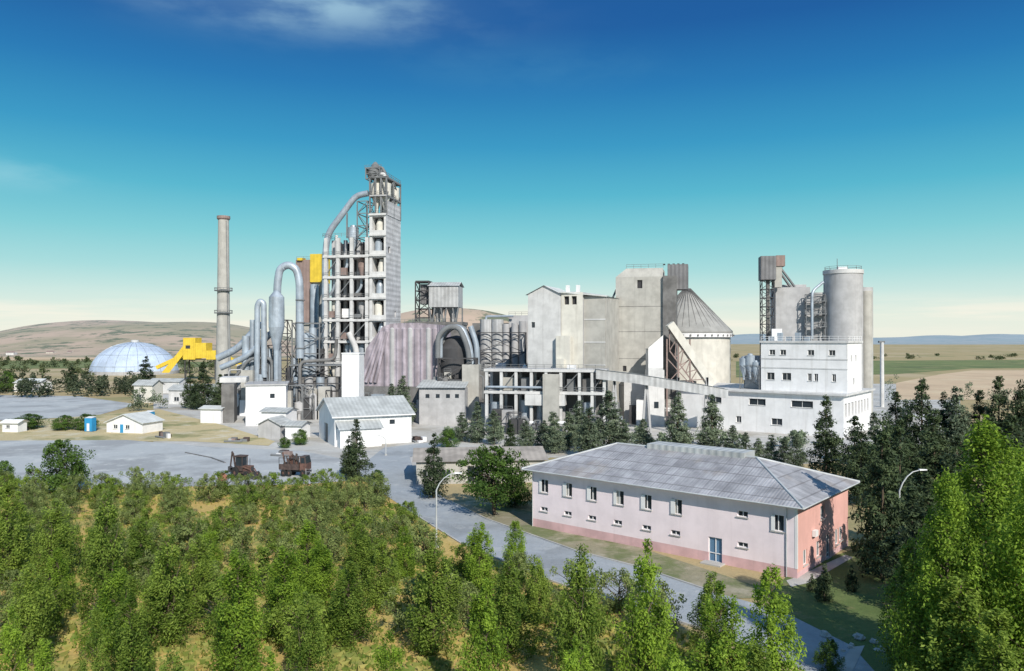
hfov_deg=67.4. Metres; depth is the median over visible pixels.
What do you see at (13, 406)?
concrete pad
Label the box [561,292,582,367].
wall
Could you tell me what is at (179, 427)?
dry grass strip
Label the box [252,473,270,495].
olive tree
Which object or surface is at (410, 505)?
olive tree
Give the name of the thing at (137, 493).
olive tree
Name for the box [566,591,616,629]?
olive tree
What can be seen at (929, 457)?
cypress tree
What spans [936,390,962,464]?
cypress tree
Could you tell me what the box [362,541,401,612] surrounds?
poplar sapling
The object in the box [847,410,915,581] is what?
cypress tree
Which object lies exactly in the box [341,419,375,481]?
cypress tree
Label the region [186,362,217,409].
cypress tree
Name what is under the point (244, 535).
olive tree
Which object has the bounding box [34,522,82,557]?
olive tree
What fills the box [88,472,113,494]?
olive tree
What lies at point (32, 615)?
poplar sapling
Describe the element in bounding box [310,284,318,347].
vessel
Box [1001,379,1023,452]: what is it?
cypress tree
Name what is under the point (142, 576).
olive tree
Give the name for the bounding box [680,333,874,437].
packing plant
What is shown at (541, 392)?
beams
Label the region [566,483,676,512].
curtains
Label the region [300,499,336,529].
olive tree
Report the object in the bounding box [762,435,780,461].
pine tree
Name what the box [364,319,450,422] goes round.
corrugated mill hall
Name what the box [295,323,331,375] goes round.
steel frame
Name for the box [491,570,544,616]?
olive tree
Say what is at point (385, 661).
poplar sapling
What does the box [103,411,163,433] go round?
site office
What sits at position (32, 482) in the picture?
olive tree
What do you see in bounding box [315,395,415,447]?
white warehouse
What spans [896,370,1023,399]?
stubble field
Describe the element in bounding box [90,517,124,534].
olive tree
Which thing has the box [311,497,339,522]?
olive tree
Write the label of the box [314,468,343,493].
olive tree
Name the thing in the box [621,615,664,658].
olive tree
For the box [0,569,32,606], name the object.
olive tree
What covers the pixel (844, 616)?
lawn
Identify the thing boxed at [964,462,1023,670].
poplar tree
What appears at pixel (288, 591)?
poplar sapling
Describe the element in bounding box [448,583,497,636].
olive tree
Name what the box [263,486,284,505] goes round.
olive tree
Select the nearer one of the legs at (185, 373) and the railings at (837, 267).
the railings at (837, 267)
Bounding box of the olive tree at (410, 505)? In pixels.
[396,500,421,522]
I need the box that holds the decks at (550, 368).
[488,368,608,391]
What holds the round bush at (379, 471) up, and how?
on the ground at (894, 352)
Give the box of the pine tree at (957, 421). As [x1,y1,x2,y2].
[938,386,977,470]
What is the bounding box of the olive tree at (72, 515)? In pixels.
[48,509,77,526]
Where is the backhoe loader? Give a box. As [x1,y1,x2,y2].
[228,451,261,478]
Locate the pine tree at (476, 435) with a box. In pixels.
[467,401,487,442]
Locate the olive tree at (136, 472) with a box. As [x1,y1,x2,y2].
[114,466,154,492]
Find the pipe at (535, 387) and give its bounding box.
[486,386,542,388]
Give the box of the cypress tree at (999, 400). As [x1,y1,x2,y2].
[976,376,1017,473]
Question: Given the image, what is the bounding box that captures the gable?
[530,286,559,293]
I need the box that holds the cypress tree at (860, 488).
[844,423,876,506]
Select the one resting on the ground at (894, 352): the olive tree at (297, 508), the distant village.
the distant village
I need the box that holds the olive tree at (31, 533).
[20,525,47,551]
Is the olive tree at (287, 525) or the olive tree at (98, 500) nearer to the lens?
the olive tree at (287, 525)
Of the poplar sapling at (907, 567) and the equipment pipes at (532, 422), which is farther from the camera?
the equipment pipes at (532, 422)
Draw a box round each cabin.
[0,419,28,431]
[567,365,575,368]
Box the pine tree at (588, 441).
[570,406,602,452]
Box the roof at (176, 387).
[167,384,193,389]
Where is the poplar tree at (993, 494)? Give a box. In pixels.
[897,414,1023,669]
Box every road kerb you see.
[416,515,699,628]
[447,500,702,588]
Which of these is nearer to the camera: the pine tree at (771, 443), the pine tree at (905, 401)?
the pine tree at (905, 401)
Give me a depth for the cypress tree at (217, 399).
238.52 m
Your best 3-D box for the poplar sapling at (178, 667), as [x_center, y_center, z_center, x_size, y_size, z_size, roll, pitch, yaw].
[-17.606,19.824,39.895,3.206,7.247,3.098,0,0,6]
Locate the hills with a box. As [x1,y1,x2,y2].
[0,308,1023,357]
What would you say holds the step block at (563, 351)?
on the factory yard at (315, 444)
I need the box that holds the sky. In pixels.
[0,0,1023,340]
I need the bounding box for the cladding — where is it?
[429,286,462,307]
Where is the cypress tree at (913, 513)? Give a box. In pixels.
[876,485,942,611]
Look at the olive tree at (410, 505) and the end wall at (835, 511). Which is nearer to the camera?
the end wall at (835, 511)
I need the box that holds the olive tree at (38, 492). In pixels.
[22,490,51,513]
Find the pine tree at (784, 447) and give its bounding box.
[774,438,796,464]
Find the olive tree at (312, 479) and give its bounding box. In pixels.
[291,473,329,501]
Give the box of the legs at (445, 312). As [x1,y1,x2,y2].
[428,307,462,321]
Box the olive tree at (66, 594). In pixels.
[12,579,80,636]
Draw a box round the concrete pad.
[0,395,131,419]
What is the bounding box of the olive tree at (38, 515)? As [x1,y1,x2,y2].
[28,506,69,533]
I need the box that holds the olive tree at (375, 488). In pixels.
[366,480,390,505]
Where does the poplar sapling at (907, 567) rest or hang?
on the lawn at (844, 616)
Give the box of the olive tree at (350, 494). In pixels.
[335,484,356,508]
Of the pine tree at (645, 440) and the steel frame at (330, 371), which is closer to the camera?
the pine tree at (645, 440)
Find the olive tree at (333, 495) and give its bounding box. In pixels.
[316,488,348,514]
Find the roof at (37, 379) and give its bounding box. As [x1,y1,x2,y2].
[13,378,51,382]
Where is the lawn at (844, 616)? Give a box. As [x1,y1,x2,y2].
[769,537,983,670]
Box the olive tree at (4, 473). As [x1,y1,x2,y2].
[0,469,16,490]
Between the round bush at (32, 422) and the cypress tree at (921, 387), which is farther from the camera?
the round bush at (32, 422)
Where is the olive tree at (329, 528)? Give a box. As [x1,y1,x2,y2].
[316,525,344,547]
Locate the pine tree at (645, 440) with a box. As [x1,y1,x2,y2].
[631,419,656,444]
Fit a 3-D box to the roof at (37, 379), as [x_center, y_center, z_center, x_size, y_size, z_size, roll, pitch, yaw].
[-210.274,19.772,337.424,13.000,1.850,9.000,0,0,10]
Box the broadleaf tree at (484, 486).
[442,444,531,514]
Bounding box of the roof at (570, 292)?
[559,291,616,296]
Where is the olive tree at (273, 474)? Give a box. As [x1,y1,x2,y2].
[257,471,291,500]
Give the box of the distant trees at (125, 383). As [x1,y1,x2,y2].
[0,370,140,396]
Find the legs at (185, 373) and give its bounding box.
[184,359,215,379]
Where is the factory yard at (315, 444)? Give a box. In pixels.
[153,384,959,474]
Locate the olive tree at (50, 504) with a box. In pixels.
[39,499,71,517]
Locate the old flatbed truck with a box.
[279,452,311,476]
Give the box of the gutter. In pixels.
[521,469,859,509]
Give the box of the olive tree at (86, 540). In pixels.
[66,528,117,564]
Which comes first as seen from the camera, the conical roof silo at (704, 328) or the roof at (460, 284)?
the conical roof silo at (704, 328)
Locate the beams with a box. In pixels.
[484,369,606,394]
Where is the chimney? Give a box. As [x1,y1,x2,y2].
[214,215,232,389]
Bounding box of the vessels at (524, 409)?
[491,400,590,425]
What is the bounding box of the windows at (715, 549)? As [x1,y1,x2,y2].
[541,479,840,564]
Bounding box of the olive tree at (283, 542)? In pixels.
[271,531,307,561]
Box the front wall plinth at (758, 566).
[533,518,796,577]
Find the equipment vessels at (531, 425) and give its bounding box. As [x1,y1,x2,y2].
[481,412,595,431]
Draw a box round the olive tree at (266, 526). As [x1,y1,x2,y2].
[258,518,288,544]
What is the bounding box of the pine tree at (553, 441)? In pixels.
[540,411,568,452]
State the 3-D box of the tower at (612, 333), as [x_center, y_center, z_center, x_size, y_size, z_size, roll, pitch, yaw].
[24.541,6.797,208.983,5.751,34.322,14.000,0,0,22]
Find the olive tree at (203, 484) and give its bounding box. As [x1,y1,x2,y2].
[192,473,226,503]
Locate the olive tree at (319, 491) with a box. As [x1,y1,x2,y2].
[301,483,326,508]
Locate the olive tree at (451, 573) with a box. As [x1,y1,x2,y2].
[433,572,472,607]
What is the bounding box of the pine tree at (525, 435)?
[516,420,535,445]
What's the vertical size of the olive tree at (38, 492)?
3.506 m
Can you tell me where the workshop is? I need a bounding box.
[412,446,548,483]
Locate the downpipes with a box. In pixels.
[532,471,786,576]
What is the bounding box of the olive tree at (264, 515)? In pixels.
[259,504,286,528]
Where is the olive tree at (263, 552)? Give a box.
[235,542,289,594]
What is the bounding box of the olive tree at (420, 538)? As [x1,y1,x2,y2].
[403,519,447,564]
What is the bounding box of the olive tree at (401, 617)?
[379,574,450,631]
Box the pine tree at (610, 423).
[594,390,631,445]
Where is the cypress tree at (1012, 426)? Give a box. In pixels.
[973,415,1023,506]
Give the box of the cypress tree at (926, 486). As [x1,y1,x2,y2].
[900,472,962,562]
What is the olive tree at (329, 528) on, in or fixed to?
on the orchard ground at (537, 663)
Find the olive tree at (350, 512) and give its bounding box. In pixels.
[330,506,376,541]
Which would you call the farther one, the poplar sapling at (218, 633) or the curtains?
the curtains
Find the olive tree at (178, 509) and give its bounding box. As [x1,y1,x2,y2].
[160,506,198,533]
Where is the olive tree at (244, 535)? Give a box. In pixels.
[208,521,263,566]
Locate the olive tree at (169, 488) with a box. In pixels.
[160,481,188,505]
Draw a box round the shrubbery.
[127,374,1023,446]
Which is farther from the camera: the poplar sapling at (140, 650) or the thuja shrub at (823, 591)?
the thuja shrub at (823, 591)
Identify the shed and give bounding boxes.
[255,415,291,437]
[258,407,297,421]
[282,420,312,438]
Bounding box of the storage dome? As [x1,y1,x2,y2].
[88,340,179,375]
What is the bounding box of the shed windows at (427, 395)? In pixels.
[426,394,458,397]
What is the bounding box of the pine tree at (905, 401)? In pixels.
[897,399,921,469]
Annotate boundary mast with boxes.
[878,341,884,406]
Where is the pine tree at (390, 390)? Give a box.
[388,383,395,395]
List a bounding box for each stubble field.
[1,357,205,359]
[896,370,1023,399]
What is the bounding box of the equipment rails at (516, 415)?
[501,405,569,417]
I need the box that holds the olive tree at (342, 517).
[334,509,359,532]
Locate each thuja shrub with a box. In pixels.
[806,574,815,591]
[814,563,834,602]
[844,564,860,591]
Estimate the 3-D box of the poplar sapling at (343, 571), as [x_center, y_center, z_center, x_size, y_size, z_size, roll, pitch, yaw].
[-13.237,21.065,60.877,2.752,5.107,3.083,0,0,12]
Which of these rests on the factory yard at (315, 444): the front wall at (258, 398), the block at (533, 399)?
the front wall at (258, 398)
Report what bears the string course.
attached to the wall at (594, 330)
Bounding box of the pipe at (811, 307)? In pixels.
[810,281,823,337]
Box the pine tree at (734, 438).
[721,425,742,448]
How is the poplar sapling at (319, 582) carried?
on the orchard ground at (537, 663)
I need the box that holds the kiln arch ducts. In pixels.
[416,324,489,424]
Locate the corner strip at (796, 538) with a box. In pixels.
[795,509,797,568]
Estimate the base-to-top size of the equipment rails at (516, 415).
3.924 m
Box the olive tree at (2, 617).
[0,592,20,650]
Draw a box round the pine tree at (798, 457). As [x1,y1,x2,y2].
[785,433,809,466]
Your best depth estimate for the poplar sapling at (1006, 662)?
41.13 m
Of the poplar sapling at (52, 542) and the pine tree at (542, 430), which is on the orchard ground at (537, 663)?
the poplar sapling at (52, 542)
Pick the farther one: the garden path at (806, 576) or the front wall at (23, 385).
the front wall at (23, 385)
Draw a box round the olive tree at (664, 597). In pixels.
[624,573,686,632]
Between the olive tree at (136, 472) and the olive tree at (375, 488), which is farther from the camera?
the olive tree at (136, 472)
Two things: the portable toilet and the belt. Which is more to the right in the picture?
the belt
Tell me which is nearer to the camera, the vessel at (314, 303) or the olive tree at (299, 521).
the olive tree at (299, 521)
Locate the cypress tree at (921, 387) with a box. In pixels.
[901,378,946,473]
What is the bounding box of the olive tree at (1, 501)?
[0,499,12,517]
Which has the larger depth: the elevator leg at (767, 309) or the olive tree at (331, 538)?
the elevator leg at (767, 309)
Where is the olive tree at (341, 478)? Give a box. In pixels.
[331,476,361,500]
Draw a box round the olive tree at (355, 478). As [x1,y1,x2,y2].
[345,475,366,496]
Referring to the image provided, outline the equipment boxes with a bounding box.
[492,408,581,434]
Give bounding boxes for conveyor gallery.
[595,369,727,432]
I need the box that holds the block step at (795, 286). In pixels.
[782,285,805,286]
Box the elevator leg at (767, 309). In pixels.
[766,281,769,340]
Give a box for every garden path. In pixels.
[786,555,852,586]
[837,645,864,670]
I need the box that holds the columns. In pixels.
[485,368,607,430]
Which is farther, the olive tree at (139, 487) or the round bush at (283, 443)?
the round bush at (283, 443)
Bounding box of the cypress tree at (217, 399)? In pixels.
[209,374,221,404]
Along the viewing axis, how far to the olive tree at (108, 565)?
72.77 m
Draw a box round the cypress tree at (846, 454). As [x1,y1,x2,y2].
[833,416,870,485]
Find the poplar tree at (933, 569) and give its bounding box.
[879,465,1009,670]
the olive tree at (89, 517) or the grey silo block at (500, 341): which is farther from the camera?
the grey silo block at (500, 341)
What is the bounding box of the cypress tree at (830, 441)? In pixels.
[799,394,848,476]
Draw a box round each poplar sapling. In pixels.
[0,480,40,578]
[0,561,59,665]
[0,606,32,670]
[29,498,79,584]
[33,638,54,670]
[37,547,78,611]
[72,560,142,657]
[73,491,137,626]
[75,606,111,670]
[102,575,155,670]
[119,517,160,577]
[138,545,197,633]
[139,532,198,648]
[159,648,186,670]
[181,534,222,618]
[196,525,225,572]
[203,548,266,670]
[208,569,264,659]
[255,648,281,670]
[258,545,306,642]
[269,551,302,609]
[283,591,338,670]
[291,519,333,594]
[300,539,341,611]
[320,561,381,652]
[325,569,360,630]
[342,523,370,577]
[342,523,378,594]
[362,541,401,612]
[371,629,404,670]
[386,525,418,579]
[403,541,468,657]
[454,577,511,670]
[462,520,499,592]
[481,559,547,661]
[501,520,528,573]
[523,554,557,627]
[551,543,607,670]
[560,635,592,670]
[610,538,685,670]
[656,641,687,670]
[684,580,747,670]
[687,571,737,653]
[739,564,806,670]
[745,640,771,670]
[873,538,934,670]
[893,571,1012,670]
[958,608,1023,670]
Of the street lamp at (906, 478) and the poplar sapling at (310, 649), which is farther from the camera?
the street lamp at (906, 478)
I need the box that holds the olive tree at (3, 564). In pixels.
[0,556,11,588]
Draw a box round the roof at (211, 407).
[198,405,223,408]
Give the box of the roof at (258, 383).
[244,381,289,385]
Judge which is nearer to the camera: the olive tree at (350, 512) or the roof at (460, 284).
the olive tree at (350, 512)
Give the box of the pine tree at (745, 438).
[738,432,757,456]
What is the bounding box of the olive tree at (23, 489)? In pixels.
[12,486,37,502]
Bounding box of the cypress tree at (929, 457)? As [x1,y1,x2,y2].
[913,408,955,506]
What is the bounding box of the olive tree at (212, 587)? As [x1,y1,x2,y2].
[186,577,257,639]
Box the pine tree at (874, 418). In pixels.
[860,412,880,473]
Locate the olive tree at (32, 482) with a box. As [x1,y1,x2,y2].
[21,477,48,500]
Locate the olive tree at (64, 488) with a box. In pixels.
[50,485,77,503]
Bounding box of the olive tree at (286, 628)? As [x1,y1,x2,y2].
[266,591,336,662]
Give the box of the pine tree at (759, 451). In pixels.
[751,438,766,458]
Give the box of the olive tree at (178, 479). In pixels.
[158,474,192,499]
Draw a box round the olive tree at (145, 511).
[130,507,165,525]
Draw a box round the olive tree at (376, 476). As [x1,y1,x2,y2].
[358,471,387,497]
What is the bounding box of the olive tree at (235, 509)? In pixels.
[210,502,246,529]
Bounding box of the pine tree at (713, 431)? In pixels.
[692,394,728,446]
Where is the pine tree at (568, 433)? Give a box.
[558,411,578,449]
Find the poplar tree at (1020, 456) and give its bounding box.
[983,443,1023,567]
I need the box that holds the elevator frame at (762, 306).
[760,280,774,354]
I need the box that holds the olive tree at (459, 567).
[447,542,482,577]
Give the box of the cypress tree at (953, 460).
[934,435,985,515]
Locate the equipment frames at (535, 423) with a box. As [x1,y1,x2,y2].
[494,412,541,434]
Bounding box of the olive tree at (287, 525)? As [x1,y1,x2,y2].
[265,521,299,551]
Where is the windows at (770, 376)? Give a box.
[710,350,835,424]
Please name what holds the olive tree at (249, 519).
on the orchard ground at (537, 663)
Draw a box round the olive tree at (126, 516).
[117,496,144,525]
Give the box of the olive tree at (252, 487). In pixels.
[228,484,271,514]
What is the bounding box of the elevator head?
[758,255,784,287]
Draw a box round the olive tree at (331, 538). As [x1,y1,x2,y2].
[314,526,348,565]
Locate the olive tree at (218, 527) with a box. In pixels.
[189,519,225,546]
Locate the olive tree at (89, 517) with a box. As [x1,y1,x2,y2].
[83,506,118,528]
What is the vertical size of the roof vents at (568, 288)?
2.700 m
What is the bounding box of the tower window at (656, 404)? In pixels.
[654,402,658,407]
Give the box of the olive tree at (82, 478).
[55,471,91,500]
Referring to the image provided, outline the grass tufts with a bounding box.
[0,485,747,670]
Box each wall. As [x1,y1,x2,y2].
[14,383,37,391]
[38,382,51,391]
[163,382,178,392]
[169,390,189,403]
[200,409,220,422]
[246,385,285,425]
[286,385,287,406]
[494,371,602,420]
[528,294,560,367]
[533,472,794,567]
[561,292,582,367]
[584,296,604,367]
[797,489,847,572]
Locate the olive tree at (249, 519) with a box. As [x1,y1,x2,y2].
[239,502,259,524]
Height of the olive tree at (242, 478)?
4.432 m
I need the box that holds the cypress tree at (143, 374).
[132,356,155,389]
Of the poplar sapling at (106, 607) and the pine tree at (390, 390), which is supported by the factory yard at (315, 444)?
the pine tree at (390, 390)
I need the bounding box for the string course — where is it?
[584,319,605,365]
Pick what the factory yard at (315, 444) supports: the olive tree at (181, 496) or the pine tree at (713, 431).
the pine tree at (713, 431)
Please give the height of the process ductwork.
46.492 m
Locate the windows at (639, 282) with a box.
[623,280,641,370]
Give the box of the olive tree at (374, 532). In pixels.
[360,518,391,550]
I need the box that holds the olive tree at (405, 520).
[385,514,418,544]
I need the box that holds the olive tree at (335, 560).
[300,543,337,573]
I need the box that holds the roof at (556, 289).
[526,285,563,294]
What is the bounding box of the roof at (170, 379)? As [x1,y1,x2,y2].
[150,378,184,381]
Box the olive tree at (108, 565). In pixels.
[83,547,129,580]
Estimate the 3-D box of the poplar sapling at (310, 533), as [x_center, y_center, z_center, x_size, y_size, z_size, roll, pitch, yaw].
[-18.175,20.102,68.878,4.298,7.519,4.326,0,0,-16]
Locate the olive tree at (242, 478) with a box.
[231,472,264,499]
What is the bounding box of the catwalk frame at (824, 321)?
[805,294,825,340]
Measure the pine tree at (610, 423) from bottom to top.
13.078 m
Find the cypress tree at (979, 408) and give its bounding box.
[965,389,988,472]
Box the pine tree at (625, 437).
[615,421,635,443]
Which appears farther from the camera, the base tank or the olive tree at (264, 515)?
the base tank
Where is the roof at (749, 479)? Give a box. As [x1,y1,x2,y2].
[524,444,857,507]
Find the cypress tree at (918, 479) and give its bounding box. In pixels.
[897,441,932,510]
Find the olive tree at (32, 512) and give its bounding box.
[13,507,48,533]
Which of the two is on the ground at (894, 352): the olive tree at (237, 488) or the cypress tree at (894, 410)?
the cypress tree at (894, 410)
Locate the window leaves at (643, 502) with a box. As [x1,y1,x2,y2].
[539,479,774,530]
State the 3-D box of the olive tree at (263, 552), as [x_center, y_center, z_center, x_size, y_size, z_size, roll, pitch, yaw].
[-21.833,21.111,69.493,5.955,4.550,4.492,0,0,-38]
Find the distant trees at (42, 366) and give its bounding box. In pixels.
[0,353,1017,375]
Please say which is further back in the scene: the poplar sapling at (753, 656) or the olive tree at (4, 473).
the olive tree at (4, 473)
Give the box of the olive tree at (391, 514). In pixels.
[372,502,413,533]
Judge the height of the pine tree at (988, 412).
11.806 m
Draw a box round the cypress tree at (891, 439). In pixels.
[870,417,907,500]
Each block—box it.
[195,343,211,357]
[206,350,215,359]
[296,260,311,322]
[310,254,329,283]
[472,312,527,402]
[503,377,513,390]
[525,394,566,405]
[543,374,559,432]
[556,336,570,367]
[612,263,687,425]
[770,287,809,340]
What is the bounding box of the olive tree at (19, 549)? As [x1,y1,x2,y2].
[0,533,32,568]
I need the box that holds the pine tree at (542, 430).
[533,420,550,447]
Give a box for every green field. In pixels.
[0,361,212,368]
[736,360,1023,376]
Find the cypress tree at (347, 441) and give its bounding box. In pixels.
[339,435,354,478]
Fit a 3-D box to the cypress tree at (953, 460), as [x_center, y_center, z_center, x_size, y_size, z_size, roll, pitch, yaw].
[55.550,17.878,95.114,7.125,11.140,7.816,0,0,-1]
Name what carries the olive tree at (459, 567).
on the orchard ground at (537, 663)
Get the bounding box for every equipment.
[288,339,341,419]
[521,377,590,391]
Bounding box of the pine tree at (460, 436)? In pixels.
[453,412,469,441]
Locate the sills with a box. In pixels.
[539,492,843,566]
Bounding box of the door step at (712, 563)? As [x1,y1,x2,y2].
[700,560,724,566]
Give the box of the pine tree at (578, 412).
[567,400,591,438]
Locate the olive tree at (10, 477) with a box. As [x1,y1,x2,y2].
[0,474,24,499]
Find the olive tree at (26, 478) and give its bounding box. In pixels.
[16,468,50,492]
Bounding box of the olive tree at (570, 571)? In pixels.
[544,559,613,606]
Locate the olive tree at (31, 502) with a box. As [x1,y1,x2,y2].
[11,495,45,519]
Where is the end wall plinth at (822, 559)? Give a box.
[797,541,847,577]
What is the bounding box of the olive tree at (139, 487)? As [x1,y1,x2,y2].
[123,483,152,506]
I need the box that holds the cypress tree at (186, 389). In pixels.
[179,371,196,407]
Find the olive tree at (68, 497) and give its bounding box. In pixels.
[42,486,84,510]
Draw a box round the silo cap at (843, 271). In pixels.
[823,269,863,274]
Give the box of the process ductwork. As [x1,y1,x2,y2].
[216,262,324,415]
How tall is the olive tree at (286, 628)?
4.822 m
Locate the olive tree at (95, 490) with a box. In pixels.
[84,483,117,508]
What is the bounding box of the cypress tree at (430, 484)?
[417,432,450,498]
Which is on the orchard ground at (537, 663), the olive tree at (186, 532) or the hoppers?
the olive tree at (186, 532)
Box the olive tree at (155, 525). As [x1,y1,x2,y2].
[118,521,167,567]
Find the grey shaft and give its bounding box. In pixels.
[304,282,328,347]
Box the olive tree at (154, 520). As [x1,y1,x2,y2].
[123,517,169,549]
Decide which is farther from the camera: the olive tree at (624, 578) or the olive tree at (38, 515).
the olive tree at (38, 515)
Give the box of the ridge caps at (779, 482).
[521,442,859,508]
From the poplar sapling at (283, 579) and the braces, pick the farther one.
the braces
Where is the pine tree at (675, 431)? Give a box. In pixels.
[662,392,695,443]
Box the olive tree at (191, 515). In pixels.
[166,510,210,540]
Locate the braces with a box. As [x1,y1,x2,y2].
[503,373,599,388]
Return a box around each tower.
[183,338,201,359]
[322,162,400,375]
[341,352,364,396]
[415,281,432,321]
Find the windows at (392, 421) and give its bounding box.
[326,419,394,441]
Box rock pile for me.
[820,630,886,652]
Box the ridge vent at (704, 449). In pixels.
[647,441,754,457]
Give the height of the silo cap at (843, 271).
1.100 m
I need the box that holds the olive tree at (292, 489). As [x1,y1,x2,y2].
[282,477,302,496]
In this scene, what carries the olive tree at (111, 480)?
on the orchard ground at (537, 663)
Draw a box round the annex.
[221,383,236,422]
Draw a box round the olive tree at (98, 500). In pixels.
[89,489,120,511]
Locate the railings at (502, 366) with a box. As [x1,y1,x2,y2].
[486,364,595,391]
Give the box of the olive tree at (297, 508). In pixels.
[285,501,312,524]
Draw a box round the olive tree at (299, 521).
[283,508,330,539]
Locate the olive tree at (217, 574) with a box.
[191,560,228,595]
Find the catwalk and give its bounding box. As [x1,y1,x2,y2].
[804,301,826,326]
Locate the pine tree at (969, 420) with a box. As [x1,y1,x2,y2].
[955,412,981,466]
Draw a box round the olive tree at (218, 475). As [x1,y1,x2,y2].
[207,470,238,497]
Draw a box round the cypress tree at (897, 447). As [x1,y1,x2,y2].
[863,418,925,538]
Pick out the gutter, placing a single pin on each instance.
(697, 493)
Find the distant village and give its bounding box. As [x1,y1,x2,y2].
[5,350,71,354]
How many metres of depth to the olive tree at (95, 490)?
103.70 m
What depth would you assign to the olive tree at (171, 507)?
95.41 m
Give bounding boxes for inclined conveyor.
[645,321,715,425]
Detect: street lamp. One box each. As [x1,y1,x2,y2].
[435,472,461,547]
[899,469,926,533]
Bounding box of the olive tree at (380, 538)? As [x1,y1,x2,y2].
[363,534,397,563]
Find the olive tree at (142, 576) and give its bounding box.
[129,549,174,591]
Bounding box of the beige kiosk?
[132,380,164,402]
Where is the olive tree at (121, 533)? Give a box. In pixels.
[96,519,126,548]
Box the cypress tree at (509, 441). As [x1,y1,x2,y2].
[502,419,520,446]
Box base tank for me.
[770,329,781,340]
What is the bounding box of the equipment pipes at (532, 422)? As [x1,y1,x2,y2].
[513,415,601,431]
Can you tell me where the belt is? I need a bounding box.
[156,356,241,368]
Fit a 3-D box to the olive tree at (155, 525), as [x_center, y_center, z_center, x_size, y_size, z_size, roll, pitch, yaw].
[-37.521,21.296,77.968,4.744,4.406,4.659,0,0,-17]
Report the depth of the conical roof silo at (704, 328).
225.28 m
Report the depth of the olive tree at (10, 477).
108.15 m
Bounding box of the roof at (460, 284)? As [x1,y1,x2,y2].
[427,282,463,287]
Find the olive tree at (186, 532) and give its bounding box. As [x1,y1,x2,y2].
[170,522,209,566]
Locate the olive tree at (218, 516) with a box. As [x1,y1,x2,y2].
[205,505,243,542]
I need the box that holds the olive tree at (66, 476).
[50,475,73,486]
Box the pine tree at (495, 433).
[484,410,504,444]
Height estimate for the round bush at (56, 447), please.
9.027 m
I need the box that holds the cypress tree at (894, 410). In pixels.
[879,391,907,445]
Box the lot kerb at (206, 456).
[185,452,225,462]
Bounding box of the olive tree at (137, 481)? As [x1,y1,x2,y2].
[124,476,153,500]
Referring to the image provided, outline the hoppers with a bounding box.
[432,307,457,321]
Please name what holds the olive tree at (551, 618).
on the orchard ground at (537, 663)
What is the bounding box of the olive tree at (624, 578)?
[594,567,641,616]
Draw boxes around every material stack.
[155,431,171,438]
[224,437,249,441]
[270,449,292,456]
[411,436,426,442]
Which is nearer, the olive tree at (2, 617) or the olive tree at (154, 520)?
the olive tree at (2, 617)
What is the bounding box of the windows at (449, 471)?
[423,466,479,482]
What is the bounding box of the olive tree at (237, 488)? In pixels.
[229,484,259,507]
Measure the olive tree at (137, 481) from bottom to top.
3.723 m
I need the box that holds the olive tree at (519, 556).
[499,550,536,591]
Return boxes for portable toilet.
[84,416,95,431]
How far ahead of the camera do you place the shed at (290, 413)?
189.10 m
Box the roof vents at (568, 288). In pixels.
[566,285,579,291]
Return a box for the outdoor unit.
[812,529,817,536]
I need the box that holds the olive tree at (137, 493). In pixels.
[121,490,150,514]
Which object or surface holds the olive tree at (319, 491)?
on the orchard ground at (537, 663)
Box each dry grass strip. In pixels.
[0,409,274,445]
[452,499,771,597]
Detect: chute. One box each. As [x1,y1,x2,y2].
[162,347,182,372]
[782,268,794,286]
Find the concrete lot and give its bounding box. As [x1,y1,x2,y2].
[0,440,363,490]
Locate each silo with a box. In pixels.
[677,288,733,383]
[810,292,823,340]
[823,273,862,387]
[863,287,872,419]
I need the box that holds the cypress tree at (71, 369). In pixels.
[63,365,79,391]
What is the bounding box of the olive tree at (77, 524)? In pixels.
[30,516,81,546]
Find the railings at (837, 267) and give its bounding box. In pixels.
[827,265,861,269]
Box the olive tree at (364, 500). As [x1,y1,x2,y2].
[351,490,382,521]
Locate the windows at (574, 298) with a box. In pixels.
[532,296,576,327]
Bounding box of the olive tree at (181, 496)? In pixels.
[156,489,197,514]
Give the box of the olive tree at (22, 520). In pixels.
[9,510,37,531]
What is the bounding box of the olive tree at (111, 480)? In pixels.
[98,477,122,497]
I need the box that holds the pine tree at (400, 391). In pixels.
[393,375,418,423]
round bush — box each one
[0,371,14,391]
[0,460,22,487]
[12,413,48,428]
[25,439,95,493]
[48,415,73,430]
[68,413,100,430]
[277,437,290,447]
[291,429,309,444]
[370,469,384,479]
[435,429,459,446]
[496,479,531,507]
[812,638,845,670]
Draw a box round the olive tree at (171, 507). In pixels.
[156,496,188,523]
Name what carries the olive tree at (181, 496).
on the orchard ground at (537, 663)
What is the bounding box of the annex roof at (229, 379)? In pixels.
[219,376,248,382]
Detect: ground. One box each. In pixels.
[0,344,1023,670]
[0,481,750,670]
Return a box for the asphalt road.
[361,442,873,670]
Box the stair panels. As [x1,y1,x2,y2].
[418,280,431,304]
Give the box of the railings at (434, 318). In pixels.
[412,318,461,321]
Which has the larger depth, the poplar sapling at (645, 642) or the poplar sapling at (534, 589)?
the poplar sapling at (534, 589)
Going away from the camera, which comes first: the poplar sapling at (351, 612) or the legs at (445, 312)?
the poplar sapling at (351, 612)
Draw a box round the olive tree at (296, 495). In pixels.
[280,491,313,514]
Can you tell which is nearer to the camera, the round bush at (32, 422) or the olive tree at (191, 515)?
the olive tree at (191, 515)
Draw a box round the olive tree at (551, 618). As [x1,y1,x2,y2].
[535,600,613,662]
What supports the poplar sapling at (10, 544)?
on the orchard ground at (537, 663)
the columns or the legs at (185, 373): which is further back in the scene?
the legs at (185, 373)
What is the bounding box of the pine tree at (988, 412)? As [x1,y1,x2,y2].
[981,406,996,472]
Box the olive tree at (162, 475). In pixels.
[148,471,177,494]
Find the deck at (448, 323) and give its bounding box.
[413,322,467,325]

